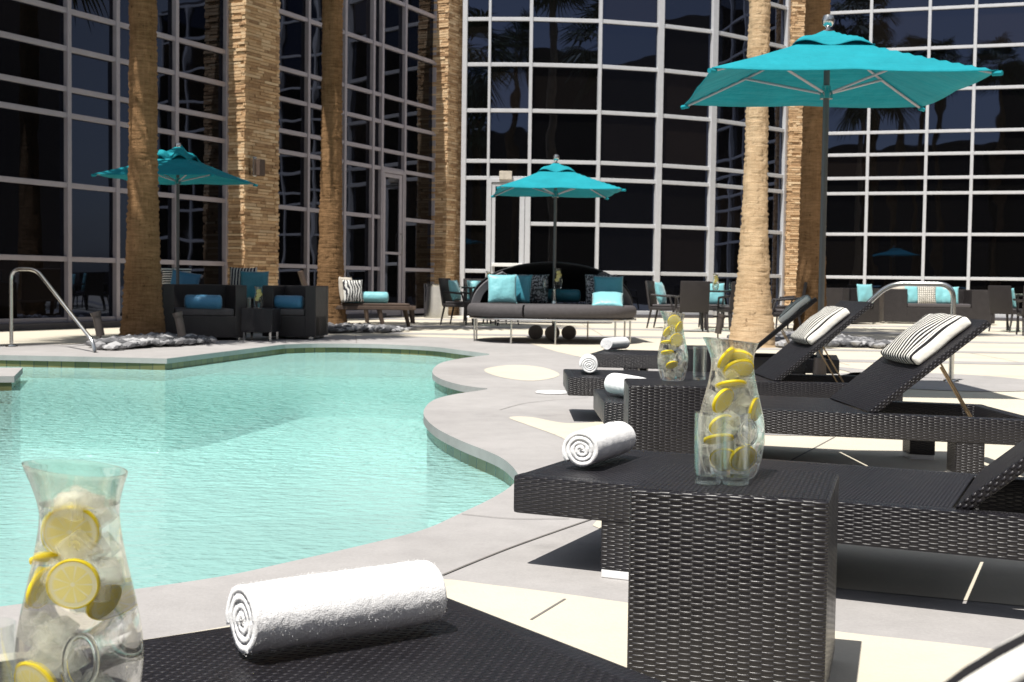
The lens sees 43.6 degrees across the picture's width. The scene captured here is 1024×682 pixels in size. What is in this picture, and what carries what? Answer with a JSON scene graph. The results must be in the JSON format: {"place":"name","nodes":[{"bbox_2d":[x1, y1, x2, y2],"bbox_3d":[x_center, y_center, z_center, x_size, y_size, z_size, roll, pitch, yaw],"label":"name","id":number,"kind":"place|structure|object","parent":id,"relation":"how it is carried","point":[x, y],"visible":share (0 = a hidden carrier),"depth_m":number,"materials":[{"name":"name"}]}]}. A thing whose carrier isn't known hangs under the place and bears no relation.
{"place":"outdoors","nodes":[
{"label":"outdoors","id":0,"kind":"place"},
{"bbox_2d":[240,271,268,298],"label":"throw pillow","id":1,"kind":"object","parent":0,"point":[250,280],"visible":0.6,"depth_m":20.23,"materials":[{"name":"teal fabric"}]},
{"bbox_2d":[0,353,509,605],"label":"pool water","id":2,"kind":"structure","parent":0,"point":[239,466],"depth_m":7.05,"materials":[{"name":"teal liquid"}]},
{"bbox_2d":[0,579,991,681],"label":"cream paving","id":3,"kind":"structure","parent":0,"point":[597,627],"depth_m":3.08,"materials":[{"name":"concrete"}]},
{"bbox_2d":[0,598,1023,681],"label":"sun lounger","id":4,"kind":"object","parent":3,"relation":"on","point":[458,642],"visible":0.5,"depth_m":1.93,"materials":[{"name":"black wicker"}]},
{"bbox_2d":[14,459,143,681],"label":"water pitcher","id":5,"kind":"object","parent":4,"relation":"on","point":[79,600],"visible":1,"depth_m":1.52,"materials":[{"name":"clear glass"}]},
{"bbox_2d":[225,559,447,653],"bbox_3d":[-0.272,0.413,2.010,0.338,0.111,0.123,-1,3,-36],"label":"rolled towel","id":6,"kind":"object","parent":4,"relation":"on","point":[277,614],"visible":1,"depth_m":1.96,"materials":[{"name":"white fabric"}]},
{"bbox_2d":[945,632,1023,681],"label":"lounger pillow","id":7,"kind":"object","parent":4,"relation":"on","point":[1003,662],"visible":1,"depth_m":0.69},
{"bbox_2d":[627,464,838,681],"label":"side table","id":8,"kind":"object","parent":3,"relation":"on","point":[730,583],"visible":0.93,"depth_m":2.59,"materials":[{"name":"black wicker"}]},
{"bbox_2d":[695,474,720,484],"bbox_3d":[0.416,0.227,2.712,0.060,0.151,0.060,1,3,0],"label":"drinking glass","id":9,"kind":"object","parent":8,"relation":"on","point":[710,479],"visible":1,"depth_m":2.70,"materials":[{"name":"white"}]},
{"bbox_2d":[697,337,764,478],"bbox_3d":[0.482,0.145,2.810,0.148,0.307,0.138,1,3,-6],"label":"water pitcher","id":10,"kind":"object","parent":8,"relation":"on","point":[731,432],"visible":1,"depth_m":2.76,"materials":[{"name":"clear glass"}]},
{"bbox_2d":[723,474,748,485],"bbox_3d":[0.474,0.228,2.705,0.060,0.151,0.060,1,3,0],"label":"drinking glass","id":11,"kind":"object","parent":8,"relation":"on","point":[735,479],"visible":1,"depth_m":2.69,"materials":[{"name":"white"}]},
{"bbox_2d":[0,333,1023,653],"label":"pool deck","id":12,"kind":"structure","parent":0,"point":[566,561],"depth_m":4.13,"materials":[{"name":"grey concrete"}]},
{"bbox_2d":[5,267,96,352],"bbox_3d":[-5.371,-0.133,15.018,1.762,1.462,0.194,3,3,35],"label":"pool handrail","id":13,"kind":"object","parent":12,"relation":"attached to","point":[64,305],"visible":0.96,"depth_m":15.31,"materials":[{"name":"metal"}]},
{"bbox_2d":[90,311,104,338],"bbox_3d":[-5.189,-0.173,16.019,0.175,0.418,0.132,0,3,-11],"label":"garden spotlight","id":14,"kind":"object","parent":12,"relation":"on","point":[98,323],"visible":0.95,"depth_m":15.98,"materials":[{"name":"grey metal"}]},
{"bbox_2d":[121,343,200,348],"bbox_3d":[-4.591,0.038,16.381,1.094,0.001,2.588,1,3,0],"label":"gravel bed","id":15,"kind":"object","parent":12,"relation":"on","point":[150,345],"visible":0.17,"depth_m":16.01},
{"bbox_2d":[118,0,165,335],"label":"palm tree","id":16,"kind":"object","parent":15,"relation":"on","point":[142,309],"visible":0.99,"depth_m":16.90,"materials":[{"name":"brown plant"}]},
{"bbox_2d":[85,332,216,349],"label":"pebbles","id":17,"kind":"object","parent":15,"relation":"on","point":[118,342],"visible":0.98,"depth_m":15.85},
{"bbox_2d":[172,311,185,336],"bbox_3d":[-4.239,-0.173,16.298,0.175,0.418,0.132,1,3,-6],"label":"garden spotlight","id":18,"kind":"object","parent":17,"relation":"on","point":[179,322],"visible":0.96,"depth_m":16.25,"materials":[{"name":"grey metal"}]},
{"bbox_2d":[161,284,246,339],"bbox_3d":[-4.414,-0.414,18.101,1.150,0.772,0.953,0,3,-22],"label":"lounge armchair","id":19,"kind":"object","parent":12,"relation":"on","point":[224,321],"visible":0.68,"depth_m":17.78,"materials":[{"name":"wicker"}]},
{"bbox_2d":[184,295,221,308],"bbox_3d":[-4.273,-0.539,17.716,0.510,0.203,0.203,0,3,-14],"label":"bolster cushion","id":20,"kind":"object","parent":19,"relation":"on","point":[202,301],"visible":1,"depth_m":17.64,"materials":[{"name":"blue fabric"}]},
{"bbox_2d":[0,343,517,479],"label":"pool coping lip","id":21,"kind":"object","parent":12,"relation":"attached to","point":[491,458],"visible":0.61,"depth_m":13.72,"materials":[{"name":"concrete"}]},
{"bbox_2d":[241,308,280,340],"bbox_3d":[-3.520,-0.235,17.962,0.440,0.451,0.440,1,3,5],"label":"side table","id":22,"kind":"object","parent":12,"relation":"on","point":[267,320],"visible":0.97,"depth_m":17.75,"materials":[{"name":"black wicker"}]},
{"bbox_2d":[254,286,262,307],"bbox_3d":[-3.552,-0.614,17.943,0.135,0.307,0.128,0,3,-11],"label":"water pitcher","id":23,"kind":"object","parent":22,"relation":"on","point":[258,296],"visible":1,"depth_m":17.90,"materials":[{"name":"clear glass"}]},
{"bbox_2d":[262,285,327,339],"bbox_3d":[-3.165,-0.426,18.750,0.780,0.772,0.853,1,3,4],"label":"lounge armchair","id":24,"kind":"object","parent":12,"relation":"on","point":[310,319],"visible":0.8,"depth_m":18.34,"materials":[{"name":"wicker"}]},
{"bbox_2d":[274,295,304,308],"bbox_3d":[-3.213,-0.557,18.446,0.430,0.203,0.203,1,3,8],"label":"bolster cushion","id":25,"kind":"object","parent":24,"relation":"on","point":[289,302],"visible":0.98,"depth_m":18.37,"materials":[{"name":"blue fabric"}]},
{"bbox_2d":[0,315,1023,605],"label":"cream paving","id":26,"kind":"structure","parent":0,"point":[938,575],"depth_m":7.51,"materials":[{"name":"concrete"}]},
{"bbox_2d":[0,320,120,330],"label":"wall plinth","id":27,"kind":"structure","parent":26,"relation":"on","point":[49,325],"depth_m":20.74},
{"bbox_2d":[0,0,228,323],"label":"curtain wall","id":28,"kind":"structure","parent":26,"relation":"on","point":[64,102],"depth_m":21.70,"materials":[{"name":"black glass"}]},
{"bbox_2d":[91,143,257,283],"bbox_3d":[-5.079,-1.554,19.453,1.867,2.910,1.917,1,3,8],"label":"patio umbrella","id":29,"kind":"object","parent":26,"relation":"on","point":[178,165],"visible":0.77,"depth_m":19.30,"materials":[{"name":"teal fabric"}]},
{"bbox_2d":[227,0,280,284],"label":"stone pillar","id":30,"kind":"structure","parent":26,"relation":"on","point":[254,101],"depth_m":24.88,"materials":[{"name":"stone"}]},
{"bbox_2d":[249,157,264,176],"bbox_3d":[-4.949,-3.379,24.842,0.200,0.380,0.260,2,3,26],"label":"wall light","id":31,"kind":"object","parent":30,"relation":"attached to","point":[256,167],"visible":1,"depth_m":24.77,"materials":[{"name":"metal"}]},
{"bbox_2d":[277,0,436,315],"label":"curtain wall","id":32,"kind":"structure","parent":26,"relation":"on","point":[388,98],"depth_m":29.57,"materials":[{"name":"black glass"}]},
{"bbox_2d":[382,168,404,315],"bbox_3d":[-2.872,-2.339,30.728,0.174,3.520,1.065,2,3,25],"label":"glass door","id":33,"kind":"structure","parent":32,"relation":"attached to","point":[393,217],"depth_m":30.80,"materials":[{"name":"grey metal"}]},
{"bbox_2d":[383,173,402,315],"bbox_3d":[-2.856,-2.302,30.724,0.134,3.388,0.861,2,3,25],"label":"door leaf","id":34,"kind":"structure","parent":33,"relation":"in","point":[393,236],"depth_m":30.78,"materials":[{"name":"grey metal"}]},
{"bbox_2d":[298,270,415,326],"bbox_3d":[-2.706,-0.699,22.307,2.006,1.023,0.840,0,3,-12],"label":"brown daybed","id":35,"kind":"object","parent":26,"relation":"on","point":[380,307],"visible":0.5,"depth_m":22.00,"materials":[{"name":"wood"}]},
{"bbox_2d":[342,280,363,301],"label":"throw pillow","id":36,"kind":"object","parent":35,"relation":"on","point":[353,290],"visible":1,"depth_m":21.83,"materials":[{"name":"fabric"}]},
{"bbox_2d":[353,292,388,302],"bbox_3d":[-2.448,-0.751,22.090,0.630,0.203,0.203,0,3,-10],"label":"bolster cushion","id":37,"kind":"object","parent":35,"relation":"on","point":[375,297],"visible":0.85,"depth_m":22.02,"materials":[{"name":"teal fabric"}]},
{"bbox_2d":[328,330,401,332],"bbox_3d":[-2.776,-0.181,21.768,1.835,0.001,2.398,1,3,0],"label":"gravel bed","id":38,"kind":"object","parent":26,"relation":"on","point":[356,331],"visible":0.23,"depth_m":21.32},
{"bbox_2d":[316,0,390,323],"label":"palm tree","id":39,"kind":"object","parent":38,"relation":"on","point":[330,269],"visible":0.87,"depth_m":21.79,"materials":[{"name":"brown plant"}]},
{"bbox_2d":[328,322,412,332],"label":"pebbles","id":40,"kind":"object","parent":38,"relation":"on","point":[349,327],"visible":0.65,"depth_m":21.11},
{"bbox_2d":[424,283,447,317],"bbox_3d":[-1.808,-0.960,30.489,0.600,0.815,0.600,1,3,0],"label":"litter bin","id":41,"kind":"object","parent":26,"relation":"on","point":[433,307],"visible":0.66,"depth_m":30.23,"materials":[{"name":"metal"}]},
{"bbox_2d":[430,0,462,315],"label":"stone pillar","id":42,"kind":"structure","parent":26,"relation":"on","point":[445,252],"depth_m":32.45,"materials":[{"name":"stone"}]},
{"bbox_2d":[438,278,475,325],"bbox_3d":[-1.090,-0.787,25.605,0.620,0.937,0.584,2,3,20],"label":"dining chair","id":43,"kind":"object","parent":26,"relation":"on","point":[446,298],"visible":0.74,"depth_m":25.43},
{"bbox_2d":[448,280,460,300],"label":"throw pillow","id":44,"kind":"object","parent":43,"relation":"on","point":[453,285],"visible":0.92,"depth_m":25.48,"materials":[{"name":"teal fabric"}]},
{"bbox_2d":[467,262,636,344],"bbox_3d":[0.588,-0.583,18.892,2.500,1.176,2.299,1,3,0],"label":"round daybed","id":45,"kind":"object","parent":26,"relation":"on","point":[479,306],"visible":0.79,"depth_m":18.55,"materials":[{"name":"fabric"}]},
{"bbox_2d":[487,274,516,302],"bbox_3d":[-0.140,-0.755,18.435,0.428,0.428,0.146,0,-9,-8],"label":"throw pillow","id":46,"kind":"object","parent":45,"relation":"on","point":[501,288],"visible":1,"depth_m":18.38,"materials":[{"name":"teal fabric"}]},
{"bbox_2d":[504,274,532,302],"bbox_3d":[0.094,-0.764,18.704,0.428,0.428,0.146,2,-7,28],"label":"throw pillow","id":47,"kind":"object","parent":45,"relation":"on","point":[523,286],"visible":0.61,"depth_m":18.61,"materials":[{"name":"teal fabric"}]},
{"bbox_2d":[518,274,548,302],"bbox_3d":[0.320,-0.771,18.934,0.460,0.460,0.156,1,-11,4],"label":"throw pillow","id":48,"kind":"object","parent":45,"relation":"on","point":[540,295],"visible":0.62,"depth_m":18.87,"materials":[{"name":"fabric"}]},
{"bbox_2d":[548,289,580,302],"bbox_3d":[0.694,-0.680,19.238,0.670,0.203,0.203,1,3,-3],"label":"bolster cushion","id":49,"kind":"object","parent":45,"relation":"on","point":[570,296],"visible":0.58,"depth_m":19.16,"materials":[{"name":"teal fabric"}]},
{"bbox_2d":[585,274,616,303],"bbox_3d":[1.317,-0.757,18.934,0.483,0.483,0.164,1,-11,-6],"label":"throw pillow","id":50,"kind":"object","parent":45,"relation":"on","point":[589,278],"visible":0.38,"depth_m":18.88,"materials":[{"name":"fabric"}]},
{"bbox_2d":[592,292,623,306],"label":"throw pillow","id":51,"kind":"object","parent":45,"relation":"on","point":[608,298],"visible":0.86,"depth_m":18.23,"materials":[{"name":"teal fabric"}]},
{"bbox_2d":[593,276,623,304],"bbox_3d":[1.412,-0.736,18.705,0.451,0.451,0.154,1,-13,-4],"label":"throw pillow","id":52,"kind":"object","parent":45,"relation":"on","point":[608,284],"visible":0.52,"depth_m":18.67,"materials":[{"name":"teal fabric"}]},
{"bbox_2d":[491,154,625,340],"bbox_3d":[0.629,-1.369,18.857,1.828,2.750,1.868,1,3,-3],"label":"patio umbrella","id":53,"kind":"object","parent":26,"relation":"on","point":[555,179],"visible":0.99,"depth_m":18.59,"materials":[{"name":"teal fabric"}]},
{"bbox_2d":[536,288,572,303],"bbox_3d":[0.619,-0.658,18.889,0.550,0.227,0.550,1,3,0],"label":"pole table","id":54,"kind":"object","parent":53,"relation":"attached to","point":[553,297],"visible":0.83,"depth_m":18.85,"materials":[{"name":"silver metal"}]},
{"bbox_2d":[553,268,562,288],"bbox_3d":[0.673,-0.917,18.697,0.135,0.307,0.128,0,3,-11],"label":"water pitcher","id":55,"kind":"object","parent":54,"relation":"on","point":[557,282],"visible":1,"depth_m":18.65,"materials":[{"name":"clear glass"}]},
{"bbox_2d":[459,0,790,316],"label":"curtain wall","id":56,"kind":"structure","parent":26,"relation":"on","point":[601,90],"depth_m":32.87,"materials":[{"name":"black glass"}]},
{"bbox_2d":[488,179,526,273],"bbox_3d":[-0.111,-2.378,32.661,1.041,3.500,0.180,1,3,3],"label":"glass door","id":57,"kind":"structure","parent":56,"relation":"attached to","point":[506,248],"depth_m":32.65,"materials":[{"name":"white metal"}]},
{"bbox_2d":[491,183,524,273],"bbox_3d":[-0.113,-2.342,32.643,0.837,3.368,0.140,1,3,3],"label":"door leaf","id":58,"kind":"structure","parent":57,"relation":"in","point":[508,212],"depth_m":32.65,"materials":[{"name":"white metal"}]},
{"bbox_2d":[284,320,1018,618],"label":"paving joints","id":59,"kind":"object","parent":26,"relation":"on","point":[587,520],"visible":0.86,"depth_m":4.40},
{"bbox_2d":[645,281,679,327],"bbox_3d":[2.993,-0.718,25.307,0.620,0.937,0.584,2,3,22],"label":"dining chair","id":60,"kind":"object","parent":26,"relation":"on","point":[651,296],"visible":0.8,"depth_m":25.14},
{"bbox_2d":[655,282,666,303],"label":"throw pillow","id":61,"kind":"object","parent":60,"relation":"on","point":[659,288],"visible":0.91,"depth_m":25.16,"materials":[{"name":"teal fabric"}]},
{"bbox_2d":[623,378,707,453],"bbox_3d":[0.693,0.394,5.557,0.400,0.431,0.400,1,3,2],"label":"side table","id":62,"kind":"object","parent":26,"relation":"on","point":[660,415],"visible":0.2,"depth_m":5.36,"materials":[{"name":"black wicker"}]},
{"bbox_2d":[657,311,687,380],"bbox_3d":[0.710,0.021,5.635,0.135,0.307,0.132,1,3,-3],"label":"water pitcher","id":63,"kind":"object","parent":62,"relation":"on","point":[672,346],"visible":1,"depth_m":5.59,"materials":[{"name":"clear glass"}]},
{"bbox_2d":[351,318,1021,328],"bbox_3d":[13.005,-0.261,28.429,34.067,0.001,0.999,1,3,2],"label":"grey paving band","id":64,"kind":"object","parent":26,"relation":"on","point":[644,322],"depth_m":28.81,"materials":[{"name":"grey concrete"}]},
{"bbox_2d":[675,281,709,331],"bbox_3d":[3.317,-0.634,23.553,0.584,0.937,0.620,1,3,-2],"label":"dining chair","id":65,"kind":"object","parent":26,"relation":"on","point":[694,296],"visible":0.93,"depth_m":23.29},
{"bbox_2d":[676,345,710,371],"bbox_3d":[1.249,0.253,8.829,0.400,0.431,0.400,1,3,3],"label":"side table","id":66,"kind":"object","parent":26,"relation":"on","point":[699,359],"visible":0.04,"depth_m":8.62,"materials":[{"name":"silver metal"}]},
{"bbox_2d":[389,332,1023,343],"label":"grey paving band","id":67,"kind":"object","parent":26,"relation":"on","point":[626,336],"visible":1,"depth_m":20.83,"materials":[{"name":"grey concrete"}]},
{"bbox_2d":[394,325,1021,335],"bbox_3d":[13.002,-0.058,23.934,34.059,0.001,0.799,1,3,2],"label":"grey paving band","id":68,"kind":"object","parent":26,"relation":"on","point":[662,329],"visible":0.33,"depth_m":24.34,"materials":[{"name":"grey concrete"}]},
{"bbox_2d":[716,282,736,326],"bbox_3d":[4.239,-0.648,24.155,0.584,0.937,0.620,0,3,-20],"label":"dining chair","id":69,"kind":"object","parent":68,"relation":"on","point":[730,308],"visible":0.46,"depth_m":23.88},
{"bbox_2d":[1016,290,1023,335],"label":"dining chair","id":70,"kind":"object","parent":68,"relation":"on","point":[1019,312],"visible":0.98,"depth_m":24.01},
{"bbox_2d":[698,282,729,327],"bbox_3d":[4.097,-0.731,25.931,0.584,0.937,0.620,1,3,-4],"label":"dining chair","id":71,"kind":"object","parent":26,"relation":"on","point":[712,306],"visible":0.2,"depth_m":25.71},
{"bbox_2d":[709,283,724,304],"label":"throw pillow","id":72,"kind":"object","parent":71,"relation":"on","point":[714,296],"visible":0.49,"depth_m":25.91,"materials":[{"name":"teal fabric"}]},
{"bbox_2d":[591,297,839,373],"bbox_3d":[1.702,0.006,10.710,2.000,0.767,0.750,1,3,13],"label":"sun lounger","id":73,"kind":"object","parent":26,"relation":"on","point":[641,360],"visible":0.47,"depth_m":10.48,"materials":[{"name":"black wicker"}]},
{"bbox_2d":[600,337,629,349],"bbox_3d":[0.891,0.020,11.031,0.116,0.104,0.324,2,3,33],"label":"rolled towel","id":74,"kind":"object","parent":73,"relation":"on","point":[613,343],"visible":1,"depth_m":10.94,"materials":[{"name":"white fabric"}]},
{"bbox_2d":[778,295,811,323],"bbox_3d":[2.322,-0.274,10.557,0.320,0.089,0.500,-41,-6,11],"label":"lounger pillow","id":75,"kind":"object","parent":73,"relation":"on","point":[790,310],"visible":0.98,"depth_m":10.33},
{"bbox_2d":[563,300,902,400],"bbox_3d":[1.337,0.119,8.098,2.087,0.767,0.750,1,3,7],"label":"sun lounger","id":76,"kind":"object","parent":26,"relation":"on","point":[774,376],"visible":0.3,"depth_m":7.83,"materials":[{"name":"black wicker"}]},
{"bbox_2d":[579,354,597,372],"bbox_3d":[0.489,0.143,8.190,0.119,0.106,0.323,1,3,3],"label":"rolled towel","id":77,"kind":"object","parent":76,"relation":"on","point":[588,363],"visible":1,"depth_m":8.03,"materials":[{"name":"white fabric"}]},
{"bbox_2d":[790,306,849,344],"bbox_3d":[1.913,-0.104,7.998,0.348,0.108,0.500,-40,-3,7],"label":"lounger pillow","id":78,"kind":"object","parent":76,"relation":"on","point":[817,326],"visible":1,"depth_m":7.81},
{"bbox_2d":[514,439,1023,579],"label":"sun lounger","id":79,"kind":"object","parent":26,"relation":"on","point":[980,513],"visible":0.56,"depth_m":3.68,"materials":[{"name":"black wicker"}]},
{"bbox_2d":[562,421,635,466],"bbox_3d":[0.280,0.323,4.064,0.130,0.117,0.357,2,3,25],"label":"rolled towel","id":80,"kind":"object","parent":79,"relation":"on","point":[591,445],"visible":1,"depth_m":3.93,"materials":[{"name":"white fabric"}]},
{"bbox_2d":[771,282,807,325],"bbox_3d":[4.627,-0.527,21.591,0.620,0.937,0.584,1,3,6],"label":"dining chair","id":81,"kind":"object","parent":26,"relation":"on","point":[776,312],"visible":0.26,"depth_m":21.33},
{"bbox_2d":[784,0,805,304],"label":"stone pillar","id":82,"kind":"structure","parent":26,"relation":"on","point":[795,116],"depth_m":35.87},
{"bbox_2d":[593,319,1023,473],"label":"sun lounger","id":83,"kind":"object","parent":26,"relation":"on","point":[863,404],"visible":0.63,"depth_m":5.88,"materials":[{"name":"black wicker"}]},
{"bbox_2d":[604,373,646,395],"bbox_3d":[0.577,0.225,6.416,0.109,0.110,0.333,0,3,-20],"label":"rolled towel","id":84,"kind":"object","parent":83,"relation":"on","point":[613,383],"visible":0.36,"depth_m":6.44,"materials":[{"name":"white fabric"}]},
{"bbox_2d":[881,313,970,364],"bbox_3d":[1.953,-0.013,6.077,0.423,0.162,0.500,-41,-10,15],"label":"lounger pillow","id":85,"kind":"object","parent":83,"relation":"on","point":[923,339],"visible":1,"depth_m":5.92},
{"bbox_2d":[793,0,830,330],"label":"palm tree","id":86,"kind":"object","parent":26,"relation":"on","point":[807,271],"visible":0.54,"depth_m":21.32,"materials":[{"name":"brown plant"}]},
{"bbox_2d":[776,345,872,347],"bbox_3d":[4.423,-0.004,20.032,2.111,0.001,4.179,1,3,0],"label":"gravel bed","id":87,"kind":"object","parent":26,"relation":"on","point":[849,346],"visible":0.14,"depth_m":18.31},
{"bbox_2d":[729,0,775,347],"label":"palm tree","id":88,"kind":"object","parent":87,"relation":"on","point":[752,320],"visible":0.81,"depth_m":17.84,"materials":[{"name":"brown plant"}]},
{"bbox_2d":[727,331,891,347],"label":"pebbles","id":89,"kind":"object","parent":87,"relation":"on","point":[837,340],"visible":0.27,"depth_m":18.25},
{"bbox_2d":[681,14,1002,374],"bbox_3d":[2.425,-1.048,9.961,2.065,2.960,1.917,1,3,2],"label":"patio umbrella","id":90,"kind":"object","parent":26,"relation":"on","point":[826,68],"visible":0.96,"depth_m":9.96,"materials":[{"name":"teal fabric"}]},
{"bbox_2d":[826,288,879,323],"bbox_3d":[7.915,-0.826,30.187,1.150,0.842,0.903,-1,3,-28],"label":"lounge armchair","id":91,"kind":"object","parent":26,"relation":"on","point":[834,296],"visible":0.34,"depth_m":29.91,"materials":[{"name":"wicker"}]},
{"bbox_2d":[856,284,872,301],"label":"throw pillow","id":92,"kind":"object","parent":91,"relation":"on","point":[864,293],"visible":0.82,"depth_m":29.79,"materials":[{"name":"teal fabric"}]},
{"bbox_2d":[758,348,1023,353],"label":"grey paving band","id":93,"kind":"object","parent":26,"relation":"on","point":[880,350],"depth_m":17.32,"materials":[{"name":"grey concrete"}]},
{"bbox_2d":[825,0,1023,317],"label":"curtain wall","id":94,"kind":"structure","parent":26,"relation":"on","point":[934,191],"depth_m":35.64,"materials":[{"name":"black glass"}]},
{"bbox_2d":[839,359,1023,364],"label":"grey paving band","id":95,"kind":"object","parent":26,"relation":"on","point":[946,362],"depth_m":14.83,"materials":[{"name":"grey concrete"}]},
{"bbox_2d":[879,289,994,324],"bbox_3d":[10.304,-0.839,31.186,2.600,0.842,0.953,1,3,6],"label":"lounge sofa","id":96,"kind":"object","parent":26,"relation":"on","point":[895,306],"visible":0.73,"depth_m":30.78,"materials":[{"name":"wicker"}]},
{"bbox_2d":[904,286,917,302],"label":"throw pillow","id":97,"kind":"object","parent":96,"relation":"on","point":[912,295],"visible":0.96,"depth_m":30.86,"materials":[{"name":"teal fabric"}]},
{"bbox_2d":[917,286,935,303],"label":"throw pillow","id":98,"kind":"object","parent":96,"relation":"on","point":[926,294],"visible":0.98,"depth_m":30.77,"materials":[{"name":"fabric"}]},
{"bbox_2d":[941,287,958,303],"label":"throw pillow","id":99,"kind":"object","parent":96,"relation":"on","point":[946,297],"visible":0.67,"depth_m":30.77,"materials":[{"name":"teal fabric"}]},
{"bbox_2d":[988,286,1021,332],"bbox_3d":[10.035,-0.646,25.871,0.620,0.937,0.584,-1,3,-30],"label":"dining chair","id":100,"kind":"object","parent":26,"relation":"on","point":[1000,300],"visible":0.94,"depth_m":25.71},
{"bbox_3d":[-4.993,-0.520,20.602,1.200,0.742,0.903,1,3,0],"label":"lounge armchair","id":101,"kind":"object","parent":26,"relation":"on","visible":0},
{"bbox_2d":[162,267,191,283],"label":"throw pillow","id":102,"kind":"object","parent":101,"relation":"on","point":[166,275],"visible":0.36,"depth_m":19.98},
{"bbox_2d":[170,269,201,283],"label":"throw pillow","id":103,"kind":"object","parent":101,"relation":"on","point":[188,278],"visible":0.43,"depth_m":19.85,"materials":[{"name":"blue fabric"}]},
{"bbox_2d":[229,267,257,284],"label":"throw pillow","id":104,"kind":"object","parent":101,"relation":"on","point":[234,276],"visible":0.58,"depth_m":20.34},
{"bbox_2d":[484,365,558,380],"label":"cream paving","id":105,"kind":"structure","parent":0,"point":[525,372],"depth_m":12.18,"materials":[{"name":"concrete"}]},
{"bbox_2d":[828,372,1023,390],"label":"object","id":106,"kind":"object","parent":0,"point":[932,381],"visible":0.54,"depth_m":11.51,"materials":[{"name":"beige concrete"}]},
{"bbox_2d":[816,281,958,381],"bbox_3d":[3.476,0.150,11.933,1.319,1.419,0.139,2,3,22],"label":"pool handrail","id":107,"kind":"object","parent":106,"relation":"attached to","point":[882,290],"visible":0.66,"depth_m":11.72,"materials":[{"name":"metal"}]},
{"label":"pool basin floor","id":108,"kind":"structure","parent":0,"visible":0},
{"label":"pool basin wall","id":109,"kind":"structure","parent":108,"relation":"on","visible":0},
{"bbox_2d":[0,347,513,485],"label":"pool waterline tiles","id":110,"kind":"object","parent":109,"relation":"attached to","point":[483,466],"visible":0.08,"depth_m":13.78,"materials":[{"name":"tile"}]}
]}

